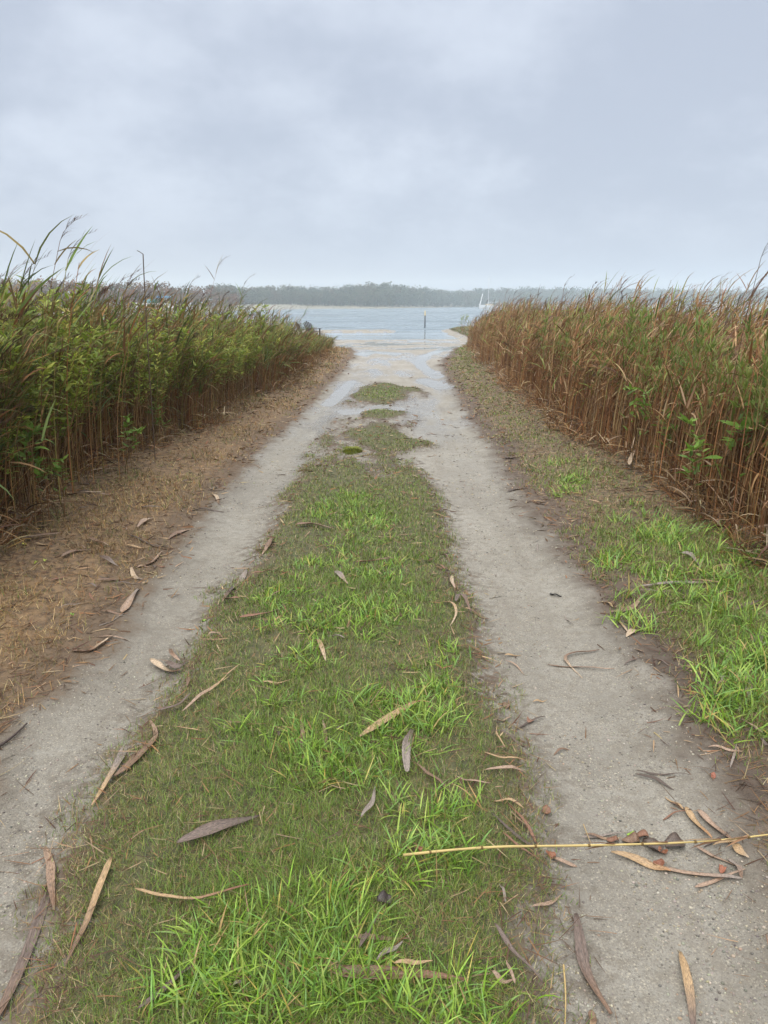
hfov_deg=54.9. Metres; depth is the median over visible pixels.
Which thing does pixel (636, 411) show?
reed
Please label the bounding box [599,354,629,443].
reed
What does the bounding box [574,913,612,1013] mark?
dead reed leaf
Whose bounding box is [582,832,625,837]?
reed scrap
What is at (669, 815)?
reed scrap
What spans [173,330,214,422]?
leafy shrub
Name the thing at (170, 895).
dead reed leaf
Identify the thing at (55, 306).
leafy shrub
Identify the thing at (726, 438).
reed
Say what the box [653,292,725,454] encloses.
reed
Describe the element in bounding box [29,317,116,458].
leafy shrub
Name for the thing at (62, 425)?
leafy shrub
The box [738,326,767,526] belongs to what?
willowy shrub
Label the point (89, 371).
leafy shrub
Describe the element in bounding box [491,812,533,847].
reed scrap
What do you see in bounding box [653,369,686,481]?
reed
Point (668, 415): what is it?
broadleaf plant
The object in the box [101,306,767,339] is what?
water
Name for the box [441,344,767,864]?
verge grass
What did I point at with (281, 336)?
leafy shrub
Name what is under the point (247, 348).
leafy shrub
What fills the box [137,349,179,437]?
leafy shrub
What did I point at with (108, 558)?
dead reed leaf
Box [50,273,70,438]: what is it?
reed
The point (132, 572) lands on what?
dead reed leaf
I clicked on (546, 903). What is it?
reed scrap
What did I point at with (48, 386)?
leafy shrub
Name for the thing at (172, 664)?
dead reed leaf
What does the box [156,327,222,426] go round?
leafy shrub
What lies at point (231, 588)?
dead reed leaf
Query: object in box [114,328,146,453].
reed
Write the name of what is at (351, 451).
moss cushion
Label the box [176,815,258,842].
dead reed leaf
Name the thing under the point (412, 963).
reed scrap
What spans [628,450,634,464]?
dead reed leaf
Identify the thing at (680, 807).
dead reed leaf
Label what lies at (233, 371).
reed
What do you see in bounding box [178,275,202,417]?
reed
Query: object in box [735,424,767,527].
reed
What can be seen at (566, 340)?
willowy shrub
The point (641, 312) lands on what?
willowy shrub
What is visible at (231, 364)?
reed
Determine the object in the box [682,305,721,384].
reed
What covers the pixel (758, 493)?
reed
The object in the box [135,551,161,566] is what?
dead reed leaf
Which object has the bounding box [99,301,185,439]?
leafy shrub
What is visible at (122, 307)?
reed
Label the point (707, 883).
reed scrap
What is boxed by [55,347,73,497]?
reed
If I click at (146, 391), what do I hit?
leafy shrub
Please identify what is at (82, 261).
reed
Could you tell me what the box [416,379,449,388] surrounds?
puddle
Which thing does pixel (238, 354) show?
leafy shrub
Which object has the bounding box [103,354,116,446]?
reed
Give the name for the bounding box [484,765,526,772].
reed scrap
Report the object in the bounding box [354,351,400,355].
puddle
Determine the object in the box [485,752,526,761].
reed scrap
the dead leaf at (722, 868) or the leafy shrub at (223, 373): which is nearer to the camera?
the dead leaf at (722, 868)
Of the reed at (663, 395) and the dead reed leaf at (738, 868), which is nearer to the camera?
the dead reed leaf at (738, 868)
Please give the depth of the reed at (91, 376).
6.32 m
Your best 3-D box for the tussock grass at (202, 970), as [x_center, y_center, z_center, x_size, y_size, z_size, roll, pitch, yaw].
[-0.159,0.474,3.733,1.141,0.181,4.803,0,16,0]
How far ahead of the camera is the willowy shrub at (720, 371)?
5.34 m
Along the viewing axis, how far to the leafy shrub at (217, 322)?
9.90 m
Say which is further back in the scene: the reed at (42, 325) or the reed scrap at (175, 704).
the reed at (42, 325)
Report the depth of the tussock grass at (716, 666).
3.63 m
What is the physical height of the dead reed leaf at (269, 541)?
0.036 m
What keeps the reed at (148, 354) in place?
on the ground at (632, 972)
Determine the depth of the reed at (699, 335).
6.34 m
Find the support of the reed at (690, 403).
on the ground at (632, 972)
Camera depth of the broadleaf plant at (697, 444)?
4.98 m
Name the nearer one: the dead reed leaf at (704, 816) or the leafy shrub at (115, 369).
the dead reed leaf at (704, 816)
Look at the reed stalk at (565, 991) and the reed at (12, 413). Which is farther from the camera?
the reed at (12, 413)
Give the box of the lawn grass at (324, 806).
[0,382,596,1023]
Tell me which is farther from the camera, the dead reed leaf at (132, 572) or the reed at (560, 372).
the reed at (560, 372)
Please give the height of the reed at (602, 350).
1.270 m
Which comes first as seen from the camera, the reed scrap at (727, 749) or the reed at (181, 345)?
the reed scrap at (727, 749)
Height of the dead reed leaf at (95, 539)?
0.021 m
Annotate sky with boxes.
[0,0,767,303]
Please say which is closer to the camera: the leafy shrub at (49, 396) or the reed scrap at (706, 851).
the reed scrap at (706, 851)
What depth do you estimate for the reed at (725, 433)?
5.13 m
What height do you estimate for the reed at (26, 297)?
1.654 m
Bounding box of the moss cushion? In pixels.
[342,446,361,454]
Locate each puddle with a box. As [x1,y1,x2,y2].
[320,381,355,406]
[335,340,437,346]
[337,405,405,414]
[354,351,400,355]
[398,348,442,349]
[414,346,458,377]
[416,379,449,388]
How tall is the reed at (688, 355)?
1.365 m
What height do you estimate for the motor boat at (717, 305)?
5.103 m
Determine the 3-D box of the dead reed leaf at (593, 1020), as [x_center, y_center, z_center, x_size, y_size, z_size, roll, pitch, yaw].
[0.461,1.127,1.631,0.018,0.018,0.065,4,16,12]
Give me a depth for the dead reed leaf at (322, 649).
3.26 m
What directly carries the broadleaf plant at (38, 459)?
on the ground at (632, 972)
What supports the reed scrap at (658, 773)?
on the ground at (632, 972)
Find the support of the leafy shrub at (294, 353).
on the ground at (632, 972)
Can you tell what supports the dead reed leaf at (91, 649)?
on the ground at (632, 972)
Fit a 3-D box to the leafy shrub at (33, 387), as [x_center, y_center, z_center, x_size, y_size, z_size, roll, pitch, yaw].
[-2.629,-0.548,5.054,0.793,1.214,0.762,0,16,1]
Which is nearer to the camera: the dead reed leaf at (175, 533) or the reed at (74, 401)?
the dead reed leaf at (175, 533)
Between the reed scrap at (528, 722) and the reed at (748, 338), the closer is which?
the reed scrap at (528, 722)
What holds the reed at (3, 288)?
on the ground at (632, 972)
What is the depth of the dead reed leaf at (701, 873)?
2.05 m
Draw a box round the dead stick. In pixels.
[0,723,27,746]
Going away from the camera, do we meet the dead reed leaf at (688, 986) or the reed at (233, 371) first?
the dead reed leaf at (688, 986)
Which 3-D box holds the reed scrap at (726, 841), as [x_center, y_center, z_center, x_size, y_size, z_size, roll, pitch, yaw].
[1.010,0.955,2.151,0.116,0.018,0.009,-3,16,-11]
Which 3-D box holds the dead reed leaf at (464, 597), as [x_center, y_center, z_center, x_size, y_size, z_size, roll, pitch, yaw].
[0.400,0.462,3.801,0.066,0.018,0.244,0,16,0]
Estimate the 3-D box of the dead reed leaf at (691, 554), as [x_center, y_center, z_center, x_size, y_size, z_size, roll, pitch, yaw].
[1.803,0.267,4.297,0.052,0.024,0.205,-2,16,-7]
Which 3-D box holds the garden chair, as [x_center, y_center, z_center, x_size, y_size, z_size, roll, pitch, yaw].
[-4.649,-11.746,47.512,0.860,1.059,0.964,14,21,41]
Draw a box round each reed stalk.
[403,834,767,856]
[563,964,565,1023]
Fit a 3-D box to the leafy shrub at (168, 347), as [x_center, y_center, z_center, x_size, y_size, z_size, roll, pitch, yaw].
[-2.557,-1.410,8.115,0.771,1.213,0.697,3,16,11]
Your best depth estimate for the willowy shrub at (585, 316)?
9.21 m
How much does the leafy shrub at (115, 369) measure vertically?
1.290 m
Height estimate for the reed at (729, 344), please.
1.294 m
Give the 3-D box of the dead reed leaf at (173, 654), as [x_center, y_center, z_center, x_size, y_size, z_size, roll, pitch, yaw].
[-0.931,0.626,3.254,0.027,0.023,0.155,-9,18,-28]
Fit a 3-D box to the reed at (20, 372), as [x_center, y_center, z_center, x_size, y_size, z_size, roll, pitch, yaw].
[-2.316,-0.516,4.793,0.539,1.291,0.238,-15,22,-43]
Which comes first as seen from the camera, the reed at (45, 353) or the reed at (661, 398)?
the reed at (45, 353)
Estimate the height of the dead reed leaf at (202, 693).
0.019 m
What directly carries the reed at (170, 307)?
on the ground at (632, 972)
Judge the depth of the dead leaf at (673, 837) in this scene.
2.18 m
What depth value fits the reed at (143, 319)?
7.83 m
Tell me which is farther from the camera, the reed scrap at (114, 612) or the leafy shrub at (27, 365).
the leafy shrub at (27, 365)
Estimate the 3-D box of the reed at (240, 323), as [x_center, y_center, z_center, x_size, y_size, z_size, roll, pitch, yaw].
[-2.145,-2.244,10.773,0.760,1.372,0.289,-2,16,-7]
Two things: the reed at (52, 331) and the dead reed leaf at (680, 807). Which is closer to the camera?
the dead reed leaf at (680, 807)
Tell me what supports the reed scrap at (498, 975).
on the ground at (632, 972)
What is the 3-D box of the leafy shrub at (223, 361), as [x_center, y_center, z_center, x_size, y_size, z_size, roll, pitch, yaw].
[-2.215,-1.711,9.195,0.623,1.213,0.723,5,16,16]
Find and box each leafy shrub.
[0,280,43,340]
[0,283,12,350]
[0,286,60,335]
[0,291,64,489]
[0,308,42,507]
[0,324,55,509]
[0,329,69,504]
[0,330,24,401]
[0,342,85,511]
[0,343,54,511]
[0,361,24,417]
[0,387,46,520]
[0,411,32,499]
[2,289,87,432]
[6,281,99,450]
[9,325,103,495]
[14,274,105,465]
[14,316,117,481]
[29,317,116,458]
[35,328,112,472]
[38,381,84,481]
[65,349,117,454]
[68,319,143,449]
[74,330,125,455]
[81,321,139,446]
[95,325,160,406]
[96,341,166,453]
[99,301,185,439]
[109,329,159,447]
[112,329,188,436]
[122,335,172,442]
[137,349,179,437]
[149,329,199,430]
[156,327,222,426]
[165,342,208,427]
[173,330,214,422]
[177,348,210,422]
[178,302,229,337]
[182,333,233,412]
[184,314,227,411]
[185,329,225,410]
[185,344,212,422]
[192,325,236,420]
[194,328,230,409]
[194,335,235,414]
[212,330,247,409]
[212,334,237,407]
[216,310,252,391]
[216,315,252,399]
[217,318,263,398]
[222,323,258,395]
[222,346,248,400]
[225,336,250,404]
[233,336,261,395]
[238,304,269,382]
[238,339,262,397]
[257,331,285,384]
[259,317,293,351]
[260,322,293,375]
[263,327,289,376]
[276,323,295,370]
[290,337,302,372]
[461,314,467,330]
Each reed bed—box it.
[0,264,339,550]
[456,259,767,573]
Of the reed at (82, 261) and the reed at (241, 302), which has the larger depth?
the reed at (241, 302)
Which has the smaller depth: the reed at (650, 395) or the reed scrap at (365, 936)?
the reed scrap at (365, 936)
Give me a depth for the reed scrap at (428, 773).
2.40 m
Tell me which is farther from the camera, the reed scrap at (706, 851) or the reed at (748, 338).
the reed at (748, 338)
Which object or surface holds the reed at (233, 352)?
on the ground at (632, 972)
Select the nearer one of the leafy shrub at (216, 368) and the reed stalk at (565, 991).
the reed stalk at (565, 991)
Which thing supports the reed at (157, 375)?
on the ground at (632, 972)
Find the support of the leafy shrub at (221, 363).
on the ground at (632, 972)
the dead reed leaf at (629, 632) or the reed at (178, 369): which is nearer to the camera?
the dead reed leaf at (629, 632)
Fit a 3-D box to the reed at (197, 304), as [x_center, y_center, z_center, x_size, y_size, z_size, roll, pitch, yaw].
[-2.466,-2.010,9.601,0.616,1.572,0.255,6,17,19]
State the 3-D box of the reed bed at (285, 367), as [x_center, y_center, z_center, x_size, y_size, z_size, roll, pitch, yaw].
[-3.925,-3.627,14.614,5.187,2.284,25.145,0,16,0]
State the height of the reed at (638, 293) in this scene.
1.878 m
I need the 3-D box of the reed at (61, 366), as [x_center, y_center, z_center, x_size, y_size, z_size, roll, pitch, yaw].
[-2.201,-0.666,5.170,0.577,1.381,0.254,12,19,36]
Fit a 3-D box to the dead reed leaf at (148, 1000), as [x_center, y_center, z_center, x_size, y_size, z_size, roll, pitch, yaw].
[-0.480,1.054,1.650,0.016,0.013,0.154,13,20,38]
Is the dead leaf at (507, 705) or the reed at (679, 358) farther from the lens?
the reed at (679, 358)
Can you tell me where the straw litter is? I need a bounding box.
[0,355,767,1023]
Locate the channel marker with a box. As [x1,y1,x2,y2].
[424,311,425,327]
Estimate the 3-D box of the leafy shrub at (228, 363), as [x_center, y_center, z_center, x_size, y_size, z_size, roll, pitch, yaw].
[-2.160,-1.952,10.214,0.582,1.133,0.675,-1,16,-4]
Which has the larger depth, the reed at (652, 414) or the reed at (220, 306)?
the reed at (220, 306)
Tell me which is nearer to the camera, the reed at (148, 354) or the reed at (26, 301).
the reed at (26, 301)
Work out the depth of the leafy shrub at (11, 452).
4.72 m
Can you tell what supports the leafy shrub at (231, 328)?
on the ground at (632, 972)
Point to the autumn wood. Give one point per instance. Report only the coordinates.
(233, 295)
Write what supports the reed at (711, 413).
on the ground at (632, 972)
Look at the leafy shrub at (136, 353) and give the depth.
8.23 m
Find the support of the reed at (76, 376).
on the ground at (632, 972)
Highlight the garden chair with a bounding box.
[303,321,321,334]
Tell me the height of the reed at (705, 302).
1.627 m
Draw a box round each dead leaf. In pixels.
[377,890,392,903]
[502,702,509,708]
[542,805,550,813]
[546,850,555,858]
[607,835,619,842]
[622,831,639,842]
[637,829,648,836]
[642,837,663,851]
[653,858,664,865]
[658,846,667,853]
[664,832,685,846]
[719,864,726,873]
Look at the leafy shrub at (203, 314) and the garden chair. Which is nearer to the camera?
the leafy shrub at (203, 314)
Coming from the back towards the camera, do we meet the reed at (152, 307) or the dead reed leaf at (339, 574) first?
the reed at (152, 307)
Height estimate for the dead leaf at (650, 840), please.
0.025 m
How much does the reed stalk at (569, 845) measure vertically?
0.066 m
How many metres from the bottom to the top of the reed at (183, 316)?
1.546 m
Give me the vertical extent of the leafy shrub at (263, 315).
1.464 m
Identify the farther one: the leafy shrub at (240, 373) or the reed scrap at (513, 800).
the leafy shrub at (240, 373)
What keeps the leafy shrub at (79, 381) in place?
on the ground at (632, 972)
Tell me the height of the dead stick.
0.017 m
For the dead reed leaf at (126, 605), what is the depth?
3.85 m
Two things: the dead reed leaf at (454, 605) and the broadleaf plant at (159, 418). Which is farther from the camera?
the broadleaf plant at (159, 418)
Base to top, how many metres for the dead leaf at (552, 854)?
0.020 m
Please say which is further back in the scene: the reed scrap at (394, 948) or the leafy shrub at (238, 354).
the leafy shrub at (238, 354)
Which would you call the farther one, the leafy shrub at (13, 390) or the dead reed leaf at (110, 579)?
the leafy shrub at (13, 390)
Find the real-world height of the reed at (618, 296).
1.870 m
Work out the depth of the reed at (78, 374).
6.38 m
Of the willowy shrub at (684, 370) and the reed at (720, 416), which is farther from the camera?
the willowy shrub at (684, 370)
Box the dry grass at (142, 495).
[0,346,352,727]
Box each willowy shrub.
[538,310,558,388]
[551,311,574,405]
[572,308,592,415]
[591,312,625,428]
[613,295,651,443]
[626,308,669,454]
[639,329,666,461]
[656,321,715,475]
[666,339,702,480]
[675,305,717,487]
[694,336,761,502]
[707,313,767,513]
[730,337,767,522]
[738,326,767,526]
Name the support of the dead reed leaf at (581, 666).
on the ground at (632, 972)
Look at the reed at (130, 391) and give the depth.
7.51 m
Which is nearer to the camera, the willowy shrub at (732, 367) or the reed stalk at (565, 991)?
the reed stalk at (565, 991)
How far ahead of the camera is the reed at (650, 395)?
6.49 m
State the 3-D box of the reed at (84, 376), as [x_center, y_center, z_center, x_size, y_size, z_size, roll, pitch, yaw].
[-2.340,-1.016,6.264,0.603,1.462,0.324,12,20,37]
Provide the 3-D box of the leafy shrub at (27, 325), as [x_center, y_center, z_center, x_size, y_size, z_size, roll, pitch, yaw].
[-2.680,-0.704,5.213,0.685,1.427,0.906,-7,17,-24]
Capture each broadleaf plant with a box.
[4,416,51,526]
[27,454,71,518]
[118,414,145,472]
[146,403,169,441]
[619,382,657,469]
[655,407,681,464]
[673,413,725,520]
[702,399,767,521]
[741,409,767,500]
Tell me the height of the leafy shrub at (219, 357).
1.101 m
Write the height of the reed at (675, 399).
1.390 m
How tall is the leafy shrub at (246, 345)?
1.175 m
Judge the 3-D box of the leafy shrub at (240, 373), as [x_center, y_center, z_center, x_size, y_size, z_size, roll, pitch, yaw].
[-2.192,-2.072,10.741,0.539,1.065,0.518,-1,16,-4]
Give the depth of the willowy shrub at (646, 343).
7.11 m
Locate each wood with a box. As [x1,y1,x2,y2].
[0,275,247,307]
[206,281,568,306]
[550,287,767,305]
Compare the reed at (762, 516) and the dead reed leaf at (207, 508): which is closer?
the reed at (762, 516)
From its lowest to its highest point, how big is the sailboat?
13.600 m
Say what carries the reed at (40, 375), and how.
on the ground at (632, 972)
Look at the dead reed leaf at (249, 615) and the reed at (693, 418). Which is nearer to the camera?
the dead reed leaf at (249, 615)
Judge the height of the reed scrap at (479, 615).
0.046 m
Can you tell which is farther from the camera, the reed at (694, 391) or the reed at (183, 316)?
the reed at (183, 316)
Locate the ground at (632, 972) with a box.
[0,304,767,1023]
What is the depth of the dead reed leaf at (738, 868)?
2.04 m
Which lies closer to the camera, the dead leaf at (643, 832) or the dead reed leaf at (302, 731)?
the dead leaf at (643, 832)
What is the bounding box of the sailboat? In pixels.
[479,278,499,308]
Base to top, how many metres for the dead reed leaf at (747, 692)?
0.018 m
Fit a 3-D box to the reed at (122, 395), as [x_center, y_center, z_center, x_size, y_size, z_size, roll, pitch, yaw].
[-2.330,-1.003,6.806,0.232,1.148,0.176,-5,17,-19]
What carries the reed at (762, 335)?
on the ground at (632, 972)
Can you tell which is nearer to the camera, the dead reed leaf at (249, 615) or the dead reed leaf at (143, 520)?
the dead reed leaf at (249, 615)
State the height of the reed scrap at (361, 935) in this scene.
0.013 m
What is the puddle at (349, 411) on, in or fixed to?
on the ground at (632, 972)
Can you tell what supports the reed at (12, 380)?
on the ground at (632, 972)
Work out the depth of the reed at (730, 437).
4.82 m
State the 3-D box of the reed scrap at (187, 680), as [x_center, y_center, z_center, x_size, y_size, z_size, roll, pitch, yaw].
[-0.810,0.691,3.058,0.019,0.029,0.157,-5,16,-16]
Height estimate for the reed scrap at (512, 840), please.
0.033 m
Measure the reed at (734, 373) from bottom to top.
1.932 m
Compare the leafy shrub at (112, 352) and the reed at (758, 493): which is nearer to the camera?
the reed at (758, 493)
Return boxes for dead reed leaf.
[0,890,49,1014]
[7,532,60,540]
[43,846,54,910]
[61,491,100,495]
[61,549,90,556]
[65,857,111,963]
[72,636,109,651]
[89,536,107,544]
[91,744,127,804]
[97,578,133,579]
[99,555,117,565]
[114,719,157,775]
[120,589,138,611]
[128,534,174,550]
[130,567,142,579]
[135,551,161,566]
[135,884,247,898]
[137,517,153,526]
[138,964,196,1007]
[150,658,181,671]
[165,661,185,667]
[168,528,192,538]
[169,649,179,660]
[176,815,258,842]
[182,674,226,710]
[191,507,222,511]
[221,584,235,602]
[233,569,246,587]
[240,609,278,616]
[262,537,272,553]
[296,522,330,527]
[300,715,305,758]
[317,639,325,660]
[322,720,327,744]
[322,958,465,979]
[334,571,347,583]
[356,557,393,561]
[360,700,430,736]
[402,729,413,771]
[437,600,456,623]
[450,575,454,587]
[455,593,470,610]
[548,664,614,668]
[564,649,599,677]
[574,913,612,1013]
[585,833,619,839]
[588,1010,596,1023]
[611,596,640,611]
[611,851,670,870]
[626,628,639,636]
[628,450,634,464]
[639,581,716,586]
[659,866,741,878]
[672,802,691,809]
[679,579,727,583]
[679,951,695,1023]
[682,551,698,563]
[685,806,711,837]
[697,809,731,837]
[727,858,742,877]
[732,843,748,857]
[736,600,758,609]
[738,673,752,709]
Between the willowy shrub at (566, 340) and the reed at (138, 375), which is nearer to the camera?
the reed at (138, 375)
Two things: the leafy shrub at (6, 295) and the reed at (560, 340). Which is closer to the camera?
the leafy shrub at (6, 295)
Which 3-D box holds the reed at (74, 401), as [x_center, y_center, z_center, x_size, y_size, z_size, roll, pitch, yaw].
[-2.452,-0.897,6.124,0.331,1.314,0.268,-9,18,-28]
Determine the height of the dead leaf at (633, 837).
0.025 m
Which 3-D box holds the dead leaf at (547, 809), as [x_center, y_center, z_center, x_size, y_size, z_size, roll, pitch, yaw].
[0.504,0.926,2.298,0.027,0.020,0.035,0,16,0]
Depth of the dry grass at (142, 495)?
5.21 m
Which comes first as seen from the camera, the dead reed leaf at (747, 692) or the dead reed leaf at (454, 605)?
the dead reed leaf at (747, 692)
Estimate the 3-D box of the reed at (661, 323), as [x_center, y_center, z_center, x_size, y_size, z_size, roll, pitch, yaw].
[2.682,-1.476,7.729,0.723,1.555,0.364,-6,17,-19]
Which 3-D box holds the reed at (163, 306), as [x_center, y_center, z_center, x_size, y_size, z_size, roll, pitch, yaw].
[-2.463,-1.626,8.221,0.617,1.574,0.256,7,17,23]
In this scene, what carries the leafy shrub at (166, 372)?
on the ground at (632, 972)
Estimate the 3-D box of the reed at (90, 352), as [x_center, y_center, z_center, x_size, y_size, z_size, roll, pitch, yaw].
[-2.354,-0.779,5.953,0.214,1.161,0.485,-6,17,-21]
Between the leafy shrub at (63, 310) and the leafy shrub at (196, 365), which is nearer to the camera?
the leafy shrub at (63, 310)
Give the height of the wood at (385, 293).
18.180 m
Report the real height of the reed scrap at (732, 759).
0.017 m
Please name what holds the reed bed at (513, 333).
on the ground at (632, 972)
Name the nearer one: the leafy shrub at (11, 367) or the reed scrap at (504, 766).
the reed scrap at (504, 766)
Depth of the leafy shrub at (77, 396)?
6.40 m
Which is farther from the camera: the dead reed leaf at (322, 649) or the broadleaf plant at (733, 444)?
the broadleaf plant at (733, 444)
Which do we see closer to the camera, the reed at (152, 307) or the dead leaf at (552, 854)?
the dead leaf at (552, 854)
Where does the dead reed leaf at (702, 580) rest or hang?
on the ground at (632, 972)
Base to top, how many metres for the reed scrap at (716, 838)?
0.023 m
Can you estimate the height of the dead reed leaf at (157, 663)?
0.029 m
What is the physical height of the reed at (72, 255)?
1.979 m
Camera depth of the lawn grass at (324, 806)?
2.23 m
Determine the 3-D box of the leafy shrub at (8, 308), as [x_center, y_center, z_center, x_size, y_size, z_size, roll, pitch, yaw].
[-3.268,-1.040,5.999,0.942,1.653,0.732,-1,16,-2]
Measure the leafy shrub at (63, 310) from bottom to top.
1.676 m
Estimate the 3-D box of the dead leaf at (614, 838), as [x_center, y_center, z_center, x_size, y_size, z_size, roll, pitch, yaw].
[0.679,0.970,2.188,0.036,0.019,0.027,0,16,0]
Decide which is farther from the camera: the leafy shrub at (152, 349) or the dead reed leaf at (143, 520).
the leafy shrub at (152, 349)
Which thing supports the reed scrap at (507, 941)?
on the ground at (632, 972)
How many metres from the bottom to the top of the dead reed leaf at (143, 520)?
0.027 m
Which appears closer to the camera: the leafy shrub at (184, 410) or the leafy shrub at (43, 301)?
the leafy shrub at (43, 301)
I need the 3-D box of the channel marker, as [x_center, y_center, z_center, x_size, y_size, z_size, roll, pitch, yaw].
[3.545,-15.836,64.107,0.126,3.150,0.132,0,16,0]
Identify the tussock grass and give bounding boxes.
[118,488,559,1023]
[545,454,767,747]
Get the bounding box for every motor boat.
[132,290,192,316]
[707,301,729,309]
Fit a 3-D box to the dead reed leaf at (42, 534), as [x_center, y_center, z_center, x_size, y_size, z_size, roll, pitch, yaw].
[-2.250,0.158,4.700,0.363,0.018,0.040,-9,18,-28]
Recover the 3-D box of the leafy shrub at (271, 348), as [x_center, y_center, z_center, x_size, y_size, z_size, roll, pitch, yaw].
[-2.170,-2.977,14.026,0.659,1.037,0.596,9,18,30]
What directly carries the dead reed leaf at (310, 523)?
on the ground at (632, 972)
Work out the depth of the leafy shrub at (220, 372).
9.74 m
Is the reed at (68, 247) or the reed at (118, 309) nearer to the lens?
the reed at (68, 247)
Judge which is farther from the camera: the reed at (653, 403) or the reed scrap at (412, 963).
the reed at (653, 403)
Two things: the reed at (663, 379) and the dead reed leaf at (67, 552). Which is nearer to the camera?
the dead reed leaf at (67, 552)
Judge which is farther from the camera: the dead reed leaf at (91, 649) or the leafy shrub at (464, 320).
the leafy shrub at (464, 320)
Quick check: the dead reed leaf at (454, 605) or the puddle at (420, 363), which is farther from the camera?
the puddle at (420, 363)
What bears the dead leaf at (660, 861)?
on the ground at (632, 972)
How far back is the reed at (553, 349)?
10.26 m
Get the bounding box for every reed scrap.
[102,610,127,614]
[159,693,190,709]
[185,673,190,685]
[350,933,409,939]
[359,918,376,947]
[361,787,374,816]
[376,941,402,959]
[394,958,432,964]
[418,764,445,786]
[457,776,488,782]
[471,609,488,618]
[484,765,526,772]
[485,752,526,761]
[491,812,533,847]
[492,970,516,983]
[494,798,523,807]
[495,729,527,747]
[495,923,543,982]
[499,884,505,901]
[503,832,545,863]
[506,960,514,982]
[508,803,537,843]
[516,716,544,728]
[531,894,561,906]
[551,856,576,866]
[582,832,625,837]
[635,773,673,789]
[637,770,689,774]
[663,810,684,819]
[694,845,738,866]
[695,869,744,887]
[704,832,729,846]
[708,745,742,751]
[713,834,748,844]
[730,743,736,767]
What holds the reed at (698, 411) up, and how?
on the ground at (632, 972)
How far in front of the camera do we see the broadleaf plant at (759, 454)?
5.00 m
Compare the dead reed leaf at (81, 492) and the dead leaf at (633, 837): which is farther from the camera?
the dead reed leaf at (81, 492)
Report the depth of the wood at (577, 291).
639.07 m
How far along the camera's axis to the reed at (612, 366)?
7.62 m
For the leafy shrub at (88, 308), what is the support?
on the ground at (632, 972)
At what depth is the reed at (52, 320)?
5.37 m
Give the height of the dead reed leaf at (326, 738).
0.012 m
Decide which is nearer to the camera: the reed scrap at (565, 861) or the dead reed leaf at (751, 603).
the reed scrap at (565, 861)
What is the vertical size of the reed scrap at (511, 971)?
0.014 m
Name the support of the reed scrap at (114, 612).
on the ground at (632, 972)
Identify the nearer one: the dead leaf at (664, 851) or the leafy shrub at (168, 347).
the dead leaf at (664, 851)
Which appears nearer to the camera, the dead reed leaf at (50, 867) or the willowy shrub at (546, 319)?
the dead reed leaf at (50, 867)
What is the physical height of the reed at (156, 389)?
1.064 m
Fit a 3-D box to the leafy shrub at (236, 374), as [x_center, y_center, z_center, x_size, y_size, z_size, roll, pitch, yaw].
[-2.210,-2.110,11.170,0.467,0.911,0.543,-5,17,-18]
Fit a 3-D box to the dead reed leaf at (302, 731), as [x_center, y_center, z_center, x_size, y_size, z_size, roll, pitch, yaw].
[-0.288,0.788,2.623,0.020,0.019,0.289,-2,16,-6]
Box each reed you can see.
[0,216,70,512]
[0,243,39,307]
[0,302,22,368]
[0,330,48,535]
[1,280,57,330]
[2,326,49,391]
[3,305,24,525]
[5,330,56,528]
[7,244,63,525]
[10,295,51,516]
[13,348,37,523]
[15,273,36,323]
[26,289,49,321]
[26,313,40,480]
[30,326,57,477]
[33,307,93,348]
[34,314,68,457]
[41,215,91,519]
[41,303,67,466]
[45,316,91,504]
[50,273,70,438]
[53,228,96,504]
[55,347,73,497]
[58,274,105,415]
[59,289,92,490]
[66,233,107,494]
[71,325,94,478]
[72,285,97,447]
[78,301,94,470]
[78,306,117,472]
[83,344,98,476]
[88,245,128,479]
[88,295,99,472]
[91,292,139,431]
[91,326,129,471]
[99,274,136,472]
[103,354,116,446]
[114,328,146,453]
[117,272,166,477]
[118,341,137,460]
[119,260,153,431]
[119,308,150,423]
[121,338,161,451]
[128,330,140,441]
[129,291,171,384]
[134,307,145,445]
[137,250,155,458]
[143,301,153,434]
[144,287,171,410]
[148,293,180,339]
[149,321,170,443]
[155,343,170,440]
[161,285,185,404]
[168,334,203,426]
[170,309,208,410]
[171,299,189,334]
[174,315,199,434]
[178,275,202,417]
[187,305,211,395]
[189,295,210,316]
[204,255,225,332]
[211,304,231,405]
[214,292,232,406]
[227,328,249,411]
[229,313,256,336]
[230,322,247,410]
[232,332,235,409]
[237,281,246,322]
[542,314,565,406]
[551,306,574,406]
[551,347,571,413]
[555,324,574,413]
[589,325,617,437]
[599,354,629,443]
[603,315,631,434]
[611,277,645,315]
[612,332,654,448]
[615,269,654,373]
[617,337,641,453]
[623,334,690,467]
[625,375,662,459]
[628,295,682,386]
[635,318,687,428]
[641,360,676,451]
[644,359,676,469]
[646,318,688,472]
[650,317,690,472]
[651,325,691,452]
[652,337,684,481]
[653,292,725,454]
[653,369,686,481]
[656,314,718,459]
[658,314,728,483]
[665,345,740,488]
[666,344,724,489]
[672,333,722,489]
[674,300,721,455]
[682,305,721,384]
[685,328,732,504]
[690,325,742,491]
[695,343,750,507]
[698,288,721,327]
[705,345,740,511]
[705,367,767,515]
[711,245,767,519]
[711,326,744,448]
[711,370,760,507]
[712,312,766,393]
[712,362,766,523]
[718,273,767,505]
[718,326,752,361]
[731,296,767,523]
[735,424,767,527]
[750,450,767,540]
[757,489,767,545]
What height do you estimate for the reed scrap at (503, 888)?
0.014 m

